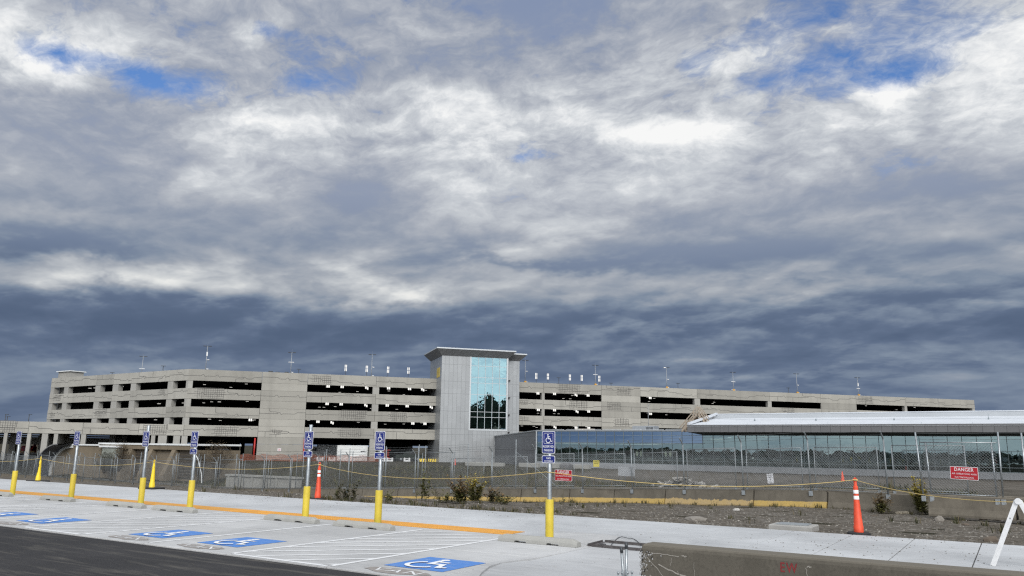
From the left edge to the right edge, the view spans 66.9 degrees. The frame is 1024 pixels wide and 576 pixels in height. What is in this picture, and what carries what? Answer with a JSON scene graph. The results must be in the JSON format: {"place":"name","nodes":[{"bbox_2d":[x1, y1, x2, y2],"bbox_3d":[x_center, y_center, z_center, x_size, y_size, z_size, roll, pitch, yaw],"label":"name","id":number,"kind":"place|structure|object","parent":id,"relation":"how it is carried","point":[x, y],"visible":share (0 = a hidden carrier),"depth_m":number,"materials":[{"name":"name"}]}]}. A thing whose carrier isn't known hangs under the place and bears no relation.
{"place":"outdoors","nodes":[
{"label":"outdoors","id":0,"kind":"place"},
{"bbox_2d":[0,526,378,575],"bbox_3d":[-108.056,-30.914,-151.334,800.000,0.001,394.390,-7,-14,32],"label":"asphalt road","id":1,"kind":"structure","parent":0,"point":[24,552],"depth_m":12.13,"materials":[{"name":"asphalt"}]},
{"bbox_2d":[639,542,1023,575],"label":"concrete barrier","id":2,"kind":"object","parent":1,"relation":"on","point":[664,559],"visible":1,"depth_m":7.43,"materials":[{"name":"grey concrete"}]},
{"bbox_2d":[0,494,586,575],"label":"parking pavement","id":3,"kind":"structure","parent":0,"point":[485,552],"depth_m":15.75,"materials":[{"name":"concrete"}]},
{"bbox_2d":[0,521,27,524],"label":"van marking","id":4,"kind":"object","parent":3,"relation":"on","point":[11,523],"visible":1,"depth_m":17.39,"materials":[{"name":"white paint"}]},
{"bbox_2d":[10,431,21,494],"bbox_3d":[-17.136,6.051,26.808,0.305,2.157,0.166,-7,-14,32],"label":"accessible parking sign","id":5,"kind":"object","parent":3,"relation":"on","point":[15,471],"visible":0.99,"depth_m":26.75,"materials":[{"name":"yellow metal"}]},
{"bbox_2d":[0,512,34,516],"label":"accessible bay symbol","id":6,"kind":"object","parent":3,"relation":"on","point":[11,514],"visible":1,"depth_m":19.59,"materials":[{"name":"blue paint"}]},
{"bbox_2d":[16,517,86,523],"bbox_3d":[-10.754,5.453,18.213,1.150,0.013,1.160,-7,-14,32],"label":"accessible bay symbol","id":7,"kind":"object","parent":3,"relation":"on","point":[54,520],"visible":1,"depth_m":18.16,"materials":[{"name":"blue paint"}]},
{"bbox_2d":[68,431,80,497],"bbox_3d":[-14.014,5.690,24.854,0.305,2.157,0.166,-7,-14,32],"label":"accessible parking sign","id":8,"kind":"object","parent":3,"relation":"on","point":[74,474],"visible":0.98,"depth_m":24.81,"materials":[{"name":"yellow metal"}]},
{"bbox_2d":[108,535,147,539],"bbox_3d":[-7.431,4.849,15.047,1.221,0.004,0.426,-7,-14,32],"label":"van marking","id":9,"kind":"object","parent":3,"relation":"on","point":[127,537],"visible":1,"depth_m":15.09,"materials":[{"name":"white paint"}]},
{"bbox_2d":[138,426,150,502],"bbox_3d":[-10.850,5.243,22.891,0.305,2.324,0.166,-7,-14,32],"label":"accessible parking sign","id":10,"kind":"object","parent":3,"relation":"on","point":[145,443],"visible":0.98,"depth_m":22.85,"materials":[{"name":"yellow metal"}]},
{"bbox_2d":[131,530,210,537],"bbox_3d":[-6.966,5.015,15.842,1.150,0.013,1.160,-7,-14,32],"label":"accessible bay symbol","id":11,"kind":"object","parent":3,"relation":"on","point":[168,534],"visible":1,"depth_m":15.79,"materials":[{"name":"blue paint"}]},
{"bbox_2d":[187,431,198,506],"bbox_3d":[-8.910,5.100,21.660,0.305,2.157,0.166,-7,-14,32],"label":"accessible parking sign","id":12,"kind":"object","parent":3,"relation":"on","point":[194,451],"visible":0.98,"depth_m":21.64,"materials":[{"name":"yellow metal"}]},
{"bbox_2d":[177,544,223,549],"bbox_3d":[-5.603,4.642,13.923,1.222,0.004,0.384,-7,-14,32],"label":"van marking","id":13,"kind":"object","parent":3,"relation":"on","point":[201,546],"visible":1,"depth_m":13.90,"materials":[{"name":"white paint"}]},
{"bbox_2d":[198,537,285,546],"bbox_3d":[-5.102,4.800,14.675,1.150,0.013,1.160,-7,-14,32],"label":"accessible bay symbol","id":14,"kind":"object","parent":3,"relation":"on","point":[242,541],"visible":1,"depth_m":14.64,"materials":[{"name":"blue paint"}]},
{"bbox_2d":[0,496,497,565],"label":"parking lines","id":15,"kind":"object","parent":3,"relation":"on","point":[290,560],"visible":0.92,"depth_m":15.45,"materials":[{"name":"white paint"}]},
{"bbox_2d":[263,514,319,523],"bbox_3d":[-5.345,5.580,18.764,1.760,0.135,0.190,-6,-14,31],"label":"wheel stop","id":16,"kind":"object","parent":3,"relation":"on","point":[303,519],"visible":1,"depth_m":18.65,"materials":[{"name":"concrete"}]},
{"bbox_2d":[302,425,313,516],"bbox_3d":[-5.071,4.578,19.274,0.305,2.319,0.166,-7,-14,32],"label":"accessible parking sign","id":17,"kind":"object","parent":3,"relation":"on","point":[308,441],"visible":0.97,"depth_m":19.26,"materials":[{"name":"yellow metal"}]},
{"bbox_2d":[332,520,394,530],"bbox_3d":[-3.357,5.346,17.496,1.760,0.135,0.190,-7,-14,33],"label":"wheel stop","id":18,"kind":"object","parent":3,"relation":"on","point":[368,525],"visible":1,"depth_m":17.38,"materials":[{"name":"concrete"}]},
{"bbox_2d":[374,431,384,522],"bbox_3d":[-3.072,4.426,18.006,0.305,2.157,0.166,-7,-14,32],"label":"accessible parking sign","id":19,"kind":"object","parent":3,"relation":"on","point":[379,441],"visible":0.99,"depth_m":18.00,"materials":[{"name":"yellow metal"}]},
{"bbox_2d":[367,567,429,575],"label":"van marking","id":20,"kind":"object","parent":3,"relation":"on","point":[394,570],"visible":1,"depth_m":11.45,"materials":[{"name":"white paint"}]},
{"bbox_2d":[386,557,483,571],"bbox_3d":[-1.204,4.349,12.236,1.150,0.013,1.160,-7,-14,32],"label":"accessible bay symbol","id":21,"kind":"object","parent":3,"relation":"on","point":[436,564],"visible":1,"depth_m":12.20,"materials":[{"name":"blue paint"}]},
{"bbox_2d":[498,534,580,547],"bbox_3d":[0.514,4.894,15.051,1.760,0.135,0.190,-6,-14,31],"label":"wheel stop","id":22,"kind":"object","parent":3,"relation":"on","point":[542,540],"visible":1,"depth_m":14.95,"materials":[{"name":"concrete"}]},
{"bbox_2d":[542,431,554,536],"bbox_3d":[0.758,3.983,15.609,0.305,2.157,0.166,-7,-14,32],"label":"accessible parking sign","id":23,"kind":"object","parent":3,"relation":"on","point":[548,442],"visible":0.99,"depth_m":15.60,"materials":[{"name":"yellow metal"}]},
{"bbox_2d":[445,570,472,575],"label":"pavement corner","id":24,"kind":"object","parent":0,"point":[465,573],"visible":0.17,"depth_m":11.32,"materials":[{"name":"concrete"}]},
{"bbox_2d":[0,479,1023,570],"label":"sidewalk","id":25,"kind":"structure","parent":0,"point":[889,549],"depth_m":18.17,"materials":[{"name":"concrete"}]},
{"bbox_2d":[138,460,164,489],"bbox_3d":[-14.564,7.559,31.453,0.860,1.153,0.600,-5,-13,26],"label":"traffic delineator","id":26,"kind":"object","parent":25,"relation":"on","point":[152,484],"visible":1,"depth_m":31.33,"materials":[{"name":"yellow plastic"}]},
{"bbox_2d":[310,462,324,499],"bbox_3d":[-6.715,6.694,26.919,0.471,1.264,0.471,-4,-12,21],"label":"traffic delineator","id":27,"kind":"object","parent":25,"relation":"on","point":[318,491],"visible":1,"depth_m":26.82,"materials":[{"name":"orange plastic"}]},
{"bbox_2d":[0,458,1023,502],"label":"barrier rope","id":28,"kind":"object","parent":27,"relation":"attached to","point":[574,475],"visible":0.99,"depth_m":17.17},
{"bbox_2d":[209,496,1007,565],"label":"dirt specks","id":29,"kind":"object","parent":25,"relation":"on","point":[728,542],"visible":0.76,"depth_m":15.97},
{"bbox_2d":[990,498,1023,565],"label":"barricade trestle","id":30,"kind":"object","parent":25,"relation":"on","point":[1017,502],"visible":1,"depth_m":12.88,"materials":[{"name":"white plastic"}]},
{"bbox_2d":[0,477,1023,545],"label":"gravel strip","id":31,"kind":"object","parent":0,"point":[948,532],"visible":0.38,"depth_m":25.79,"materials":[{"name":"gravel"}]},
{"bbox_2d":[26,457,49,481],"bbox_3d":[-22.210,8.512,36.428,0.860,1.153,0.600,-5,-13,26],"label":"traffic delineator","id":32,"kind":"object","parent":31,"relation":"on","point":[38,477],"visible":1,"depth_m":36.32,"materials":[{"name":"yellow plastic"}]},
{"bbox_2d":[271,489,299,492],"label":"concrete barrier","id":33,"kind":"object","parent":31,"relation":"on","point":[286,490],"visible":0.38,"depth_m":62.66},
{"bbox_2d":[299,489,330,493],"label":"concrete barrier","id":34,"kind":"object","parent":31,"relation":"on","point":[323,491],"visible":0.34,"depth_m":60.13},
{"bbox_2d":[330,489,362,495],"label":"concrete barrier","id":35,"kind":"object","parent":31,"relation":"on","point":[359,492],"visible":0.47,"depth_m":58.21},
{"bbox_2d":[362,489,397,497],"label":"concrete barrier","id":36,"kind":"object","parent":31,"relation":"on","point":[369,492],"visible":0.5,"depth_m":56.38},
{"bbox_2d":[397,489,435,498],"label":"concrete barrier","id":37,"kind":"object","parent":31,"relation":"on","point":[405,493],"visible":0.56,"depth_m":54.38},
{"bbox_2d":[417,468,433,500],"bbox_3d":[-3.240,7.253,28.556,0.628,1.232,0.692,8,-14,-32],"label":"weed","id":38,"kind":"object","parent":31,"relation":"on","point":[423,487],"visible":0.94,"depth_m":28.50,"materials":[{"name":"green plant"}]},
{"bbox_2d":[435,489,475,500],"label":"concrete barrier","id":39,"kind":"object","parent":31,"relation":"on","point":[445,491],"visible":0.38,"depth_m":52.73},
{"bbox_2d":[446,475,473,502],"bbox_3d":[-1.863,7.223,27.809,1.078,1.058,1.250,1,-12,-1],"label":"goldenrod bush","id":40,"kind":"object","parent":31,"relation":"on","point":[459,493],"visible":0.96,"depth_m":27.58,"materials":[{"name":"green plant"}]},
{"bbox_2d":[464,473,488,502],"bbox_3d":[-1.403,7.635,29.556,0.865,1.130,0.912,6,-13,-25],"label":"goldenrod bush","id":41,"kind":"object","parent":31,"relation":"on","point":[475,495],"visible":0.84,"depth_m":29.52,"materials":[{"name":"green plant"}]},
{"bbox_2d":[483,485,505,502],"bbox_3d":[-0.535,8.107,30.446,0.966,0.730,1.243,-7,-14,32],"label":"weed","id":42,"kind":"object","parent":31,"relation":"on","point":[491,497],"visible":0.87,"depth_m":30.31,"materials":[{"name":"green plant"}]},
{"bbox_2d":[476,489,521,501],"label":"concrete barrier","id":43,"kind":"object","parent":31,"relation":"on","point":[512,492],"visible":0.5,"depth_m":49.69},
{"bbox_2d":[495,495,517,504],"bbox_3d":[-0.248,7.447,27.255,0.909,0.411,0.682,10,-15,-36],"label":"weed","id":44,"kind":"object","parent":31,"relation":"on","point":[505,501],"visible":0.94,"depth_m":27.21,"materials":[{"name":"green plant"}]},
{"bbox_2d":[520,488,570,501],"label":"concrete barrier","id":45,"kind":"object","parent":31,"relation":"on","point":[528,495],"visible":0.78,"depth_m":48.05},
{"bbox_2d":[164,488,1023,544],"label":"gravel stones","id":46,"kind":"object","parent":31,"relation":"on","point":[671,513],"visible":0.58,"depth_m":24.33,"materials":[{"name":"gravel"}]},
{"bbox_2d":[200,484,1020,533],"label":"grass tufts","id":47,"kind":"object","parent":31,"relation":"on","point":[582,506],"visible":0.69,"depth_m":26.90,"materials":[{"name":"plant"}]},
{"bbox_2d":[613,489,665,503],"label":"concrete barrier","id":48,"kind":"object","parent":31,"relation":"on","point":[652,496],"visible":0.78,"depth_m":43.73,"materials":[{"name":"concrete"}]},
{"bbox_2d":[685,516,706,520],"bbox_3d":[5.017,6.300,21.141,0.433,0.134,0.560,6,-13,-26],"label":"rock","id":49,"kind":"object","parent":31,"relation":"on","point":[694,518],"visible":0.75,"depth_m":21.02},
{"bbox_2d":[754,490,827,507],"bbox_3d":[13.516,10.208,37.563,0.600,0.810,3.684,12,-18,-43],"label":"concrete barrier","id":50,"kind":"object","parent":31,"relation":"on","point":[797,498],"visible":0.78,"depth_m":37.35,"materials":[{"name":"concrete"}]},
{"bbox_2d":[847,477,870,535],"bbox_3d":[7.917,4.999,17.788,0.471,1.264,0.471,-1,-12,9],"label":"traffic delineator","id":51,"kind":"object","parent":31,"relation":"on","point":[858,526],"visible":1,"depth_m":17.68,"materials":[{"name":"orange plastic"}]},
{"bbox_2d":[828,490,923,513],"bbox_3d":[16.234,9.610,34.819,0.600,0.810,3.961,12,-16,-43],"label":"concrete barrier","id":52,"kind":"object","parent":31,"relation":"on","point":[845,499],"visible":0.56,"depth_m":34.80,"materials":[{"name":"concrete"}]},
{"bbox_2d":[871,492,892,513],"bbox_3d":[15.869,9.247,33.319,0.979,0.964,0.982,-7,-14,32],"label":"weed","id":53,"kind":"object","parent":31,"relation":"on","point":[880,505],"visible":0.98,"depth_m":33.34,"materials":[{"name":"green plant"}]},
{"bbox_2d":[907,476,928,514],"bbox_3d":[17.300,8.792,32.967,0.916,1.694,0.936,-7,-14,32],"label":"weed","id":54,"kind":"object","parent":31,"relation":"on","point":[919,503],"visible":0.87,"depth_m":32.84,"materials":[{"name":"green plant"}]},
{"bbox_2d":[928,494,1018,520],"bbox_3d":[17.890,8.519,30.168,2.960,0.810,0.600,-9,-15,40],"label":"concrete barrier","id":55,"kind":"object","parent":31,"relation":"on","point":[959,507],"visible":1,"depth_m":30.04,"materials":[{"name":"concrete"}]},
{"bbox_2d":[983,536,998,541],"bbox_3d":[10.443,5.486,16.909,0.309,0.153,0.224,-7,-14,32],"label":"rock","id":56,"kind":"object","parent":31,"relation":"on","point":[991,539],"visible":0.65,"depth_m":16.85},
{"bbox_2d":[1018,498,1023,520],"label":"concrete barrier","id":57,"kind":"object","parent":31,"relation":"on","point":[1021,515],"visible":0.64,"depth_m":28.92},
{"bbox_2d":[914,432,1023,504],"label":"temporary fence","id":58,"kind":"object","parent":57,"relation":"on","point":[923,497],"visible":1,"depth_m":30.50,"materials":[{"name":"metal"}]},
{"bbox_2d":[950,466,978,480],"bbox_3d":[17.770,7.281,30.462,0.980,0.500,0.014,-7,-14,40],"label":"danger sign","id":59,"kind":"object","parent":58,"relation":"attached to","point":[963,473],"visible":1,"depth_m":30.45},
{"bbox_2d":[0,444,1023,544],"bbox_3d":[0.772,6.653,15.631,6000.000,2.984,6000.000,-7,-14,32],"label":"ground","id":60,"kind":"structure","parent":0,"point":[1014,488],"depth_m":77.32,"materials":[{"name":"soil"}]},
{"bbox_2d":[19,444,36,454],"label":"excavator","id":61,"kind":"object","parent":60,"relation":"on","point":[33,447],"visible":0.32,"depth_m":151.96,"materials":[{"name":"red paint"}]},
{"bbox_2d":[92,450,115,472],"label":"dry bush","id":62,"kind":"object","parent":60,"relation":"on","point":[102,462],"visible":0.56,"depth_m":99.10,"materials":[{"name":"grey plant"}]},
{"bbox_2d":[110,441,133,472],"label":"dry bush","id":63,"kind":"object","parent":60,"relation":"on","point":[123,448],"visible":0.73,"depth_m":97.57,"materials":[{"name":"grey plant"}]},
{"bbox_2d":[33,443,240,480],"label":"tunnel portal","id":64,"kind":"object","parent":60,"relation":"on","point":[168,450],"visible":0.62,"depth_m":98.11,"materials":[{"name":"white paint"}]},
{"bbox_2d":[187,451,211,477],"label":"dry bush","id":65,"kind":"object","parent":60,"relation":"on","point":[201,460],"visible":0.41,"depth_m":92.73,"materials":[{"name":"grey plant"}]},
{"bbox_2d":[197,440,234,477],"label":"dry bush","id":66,"kind":"object","parent":60,"relation":"on","point":[216,451],"visible":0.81,"depth_m":92.06,"materials":[{"name":"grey plant"}]},
{"bbox_2d":[225,474,301,487],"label":"concrete headwall","id":67,"kind":"object","parent":60,"relation":"on","point":[285,483],"visible":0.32,"depth_m":74.70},
{"bbox_2d":[240,454,378,461],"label":"safety netting","id":68,"kind":"object","parent":60,"relation":"on","point":[317,459],"visible":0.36,"depth_m":119.53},
{"bbox_2d":[312,445,335,459],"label":"box truck","id":69,"kind":"object","parent":60,"relation":"on","point":[320,449],"visible":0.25,"depth_m":136.00,"materials":[{"name":"white paint"}]},
{"bbox_2d":[336,445,367,460],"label":"site container","id":70,"kind":"object","parent":60,"relation":"on","point":[344,449],"visible":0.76,"depth_m":130.83,"materials":[{"name":"metal"}]},
{"bbox_2d":[394,451,421,460],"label":"parked car","id":71,"kind":"object","parent":60,"relation":"on","point":[402,456],"visible":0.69,"depth_m":136.26,"materials":[{"name":"green paint"}]},
{"bbox_2d":[430,487,449,502],"bbox_3d":[-2.556,7.523,28.076,0.786,0.571,0.722,5,-13,-21],"label":"weed","id":72,"kind":"object","parent":60,"relation":"on","point":[446,497],"visible":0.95,"depth_m":28.08,"materials":[{"name":"green plant"}]},
{"bbox_2d":[0,431,890,499],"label":"chain link fence","id":73,"kind":"object","parent":60,"relation":"on","point":[582,489],"visible":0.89,"depth_m":49.92,"materials":[{"name":"metal"}]},
{"bbox_2d":[555,470,571,480],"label":"danger sign","id":74,"kind":"object","parent":73,"relation":"attached to","point":[561,477],"visible":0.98,"depth_m":47.37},
{"bbox_2d":[618,467,634,475],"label":"blank panel","id":75,"kind":"object","parent":73,"relation":"attached to","point":[623,473],"visible":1,"depth_m":44.97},
{"bbox_2d":[424,347,526,462],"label":"stair tower","id":76,"kind":"structure","parent":60,"relation":"on","point":[475,392],"depth_m":133.67,"materials":[{"name":"metal"}]},
{"bbox_2d":[468,357,507,430],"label":"window frame","id":77,"kind":"structure","parent":76,"relation":"in","point":[470,357],"depth_m":133.94,"materials":[{"name":"metal"}]},
{"bbox_2d":[466,462,504,465],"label":"concrete block","id":78,"kind":"structure","parent":60,"relation":"on","point":[486,464],"depth_m":107.30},
{"bbox_2d":[0,369,974,460],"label":"parking garage","id":79,"kind":"structure","parent":60,"relation":"on","point":[268,412],"depth_m":136.85,"materials":[{"name":"concrete"}]},
{"bbox_2d":[515,439,555,488],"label":"gate post frame","id":80,"kind":"object","parent":60,"relation":"on","point":[523,458],"visible":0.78,"depth_m":52.20,"materials":[{"name":"metal"}]},
{"bbox_2d":[569,488,614,502],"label":"concrete barrier","id":81,"kind":"object","parent":60,"relation":"on","point":[591,495],"visible":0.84,"depth_m":45.97,"materials":[{"name":"concrete"}]},
{"bbox_2d":[567,487,616,488],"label":"concrete barrier","id":82,"kind":"object","parent":60,"relation":"on","point":[596,488],"visible":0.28,"depth_m":48.83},
{"bbox_2d":[617,487,668,488],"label":"concrete barrier","id":83,"kind":"object","parent":60,"relation":"on","point":[638,487],"visible":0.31,"depth_m":47.11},
{"bbox_2d":[627,473,717,486],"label":"rubble pile","id":84,"kind":"object","parent":60,"relation":"on","point":[682,482],"visible":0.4,"depth_m":59.01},
{"bbox_2d":[669,487,725,488],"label":"concrete barrier","id":85,"kind":"object","parent":60,"relation":"on","point":[701,487],"visible":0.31,"depth_m":43.78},
{"bbox_2d":[449,445,968,493],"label":"chain link fence","id":86,"kind":"object","parent":85,"relation":"on","point":[894,491],"visible":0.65,"depth_m":41.44,"materials":[{"name":"metal"}]},
{"bbox_2d":[665,489,754,505],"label":"concrete barrier","id":87,"kind":"object","parent":60,"relation":"on","point":[718,497],"visible":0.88,"depth_m":40.49,"materials":[{"name":"concrete"}]},
{"bbox_2d":[725,488,789,489],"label":"concrete barrier","id":88,"kind":"object","parent":60,"relation":"on","point":[762,488],"visible":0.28,"depth_m":41.11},
{"bbox_2d":[494,410,1023,479],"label":"terminal building","id":89,"kind":"structure","parent":60,"relation":"on","point":[894,428],"depth_m":88.54,"materials":[{"name":"glass"}]},
{"bbox_2d":[632,426,658,429],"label":"rooftop unit","id":90,"kind":"object","parent":89,"relation":"on","point":[645,427],"visible":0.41,"depth_m":105.20,"materials":[{"name":"grey metal"}]},
{"bbox_2d":[679,406,708,431],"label":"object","id":91,"kind":"object","parent":89,"relation":"on","point":[697,415],"visible":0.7,"depth_m":95.88,"materials":[{"name":"beige metal"}]},
{"bbox_2d":[769,522,818,531],"bbox_3d":[6.804,5.797,18.704,1.000,0.222,0.760,-7,-14,32],"label":"utility box","id":92,"kind":"object","parent":60,"relation":"on","point":[805,527],"visible":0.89,"depth_m":18.47,"materials":[{"name":"concrete"}]},
{"bbox_2d":[790,488,862,492],"bbox_3d":[15.748,10.483,38.863,0.600,0.810,3.714,12,-17,-43],"label":"concrete barrier","id":93,"kind":"object","parent":60,"relation":"on","point":[851,490],"visible":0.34,"depth_m":38.59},
{"bbox_2d":[863,490,943,510],"bbox_3d":[18.370,9.930,36.220,0.600,0.810,3.714,12,-16,-43],"label":"concrete barrier","id":94,"kind":"object","parent":60,"relation":"on","point":[897,492],"visible":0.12,"depth_m":36.30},
{"bbox_2d":[959,495,1023,515],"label":"concrete barrier","id":95,"kind":"object","parent":60,"relation":"on","point":[1004,497],"depth_m":33.24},
{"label":"concrete barrier","id":96,"kind":"object","parent":60,"relation":"on","visible":0},
{"bbox_2d":[0,444,468,488],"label":"temporary fence","id":97,"kind":"object","parent":96,"relation":"on","point":[303,459],"visible":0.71,"depth_m":65.53,"materials":[{"name":"metal"}]},
{"bbox_2d":[0,0,1023,447],"label":"sky","id":98,"kind":"structure","parent":0,"point":[827,193],"materials":[{"name":"grey"}]},
{"bbox_2d":[481,560,640,575],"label":"apron island","id":99,"kind":"structure","parent":0,"point":[528,568],"depth_m":11.33,"materials":[{"name":"concrete"}]},
{"bbox_2d":[620,547,624,575],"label":"conduit stub","id":100,"kind":"object","parent":99,"relation":"on","point":[622,560],"visible":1,"depth_m":9.51,"materials":[{"name":"metal"}]},
{"bbox_2d":[625,542,627,575],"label":"conduit stub","id":101,"kind":"object","parent":99,"relation":"on","point":[626,557],"visible":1,"depth_m":9.51,"materials":[{"name":"metal"}]},
{"bbox_2d":[516,532,615,541],"bbox_3d":[1.035,5.237,16.256,2.208,0.030,0.778,-7,-14,32],"label":"sidewalk edge","id":102,"kind":"object","parent":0,"point":[532,533],"visible":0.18,"depth_m":16.68,"materials":[{"name":"concrete"}]},
{"bbox_2d":[543,531,618,543],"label":"kerb ramp","id":103,"kind":"structure","parent":102,"relation":"on","point":[584,538],"depth_m":16.04,"materials":[{"name":"concrete"}]},
{"bbox_2d":[530,540,649,571],"bbox_3d":[11.417,3.675,8.000,23.988,0.030,3.768,-7,-14,32],"label":"apron","id":104,"kind":"object","parent":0,"point":[598,557],"visible":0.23,"depth_m":13.15,"materials":[{"name":"concrete"}]},
{"bbox_2d":[587,540,645,550],"bbox_3d":[2.542,4.853,14.498,2.267,0.044,0.881,-7,-14,32],"label":"steel frame","id":105,"kind":"object","parent":104,"relation":"on","point":[595,544],"visible":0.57,"depth_m":14.77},
{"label":"slab bedding","id":106,"kind":"structure","parent":0,"visible":0},
{"bbox_2d":[39,495,75,501],"bbox_3d":[-14.288,6.614,24.360,1.760,0.135,0.190,-6,-14,31],"label":"wheel stop","id":107,"kind":"object","parent":106,"relation":"on","point":[58,498],"visible":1,"depth_m":24.25,"materials":[{"name":"concrete"}]},
{"bbox_2d":[106,501,146,508],"bbox_3d":[-11.135,6.245,22.364,1.760,0.135,0.190,-7,-14,32],"label":"wheel stop","id":108,"kind":"object","parent":106,"relation":"on","point":[127,504],"visible":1,"depth_m":22.23,"materials":[{"name":"concrete"}]},
{"bbox_2d":[151,505,197,512],"bbox_3d":[-9.205,6.017,21.133,1.760,0.135,0.190,-6,-14,31],"label":"wheel stop","id":109,"kind":"object","parent":106,"relation":"on","point":[177,508],"visible":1,"depth_m":21.01,"materials":[{"name":"concrete"}]},
{"bbox_2d":[0,489,523,534],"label":"tactile strip","id":110,"kind":"object","parent":106,"relation":"on","point":[448,527],"visible":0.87,"depth_m":20.41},
{"bbox_2d":[468,539,621,575],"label":"kerb","id":111,"kind":"structure","parent":106,"relation":"on","point":[480,570],"depth_m":12.51,"materials":[{"name":"concrete"}]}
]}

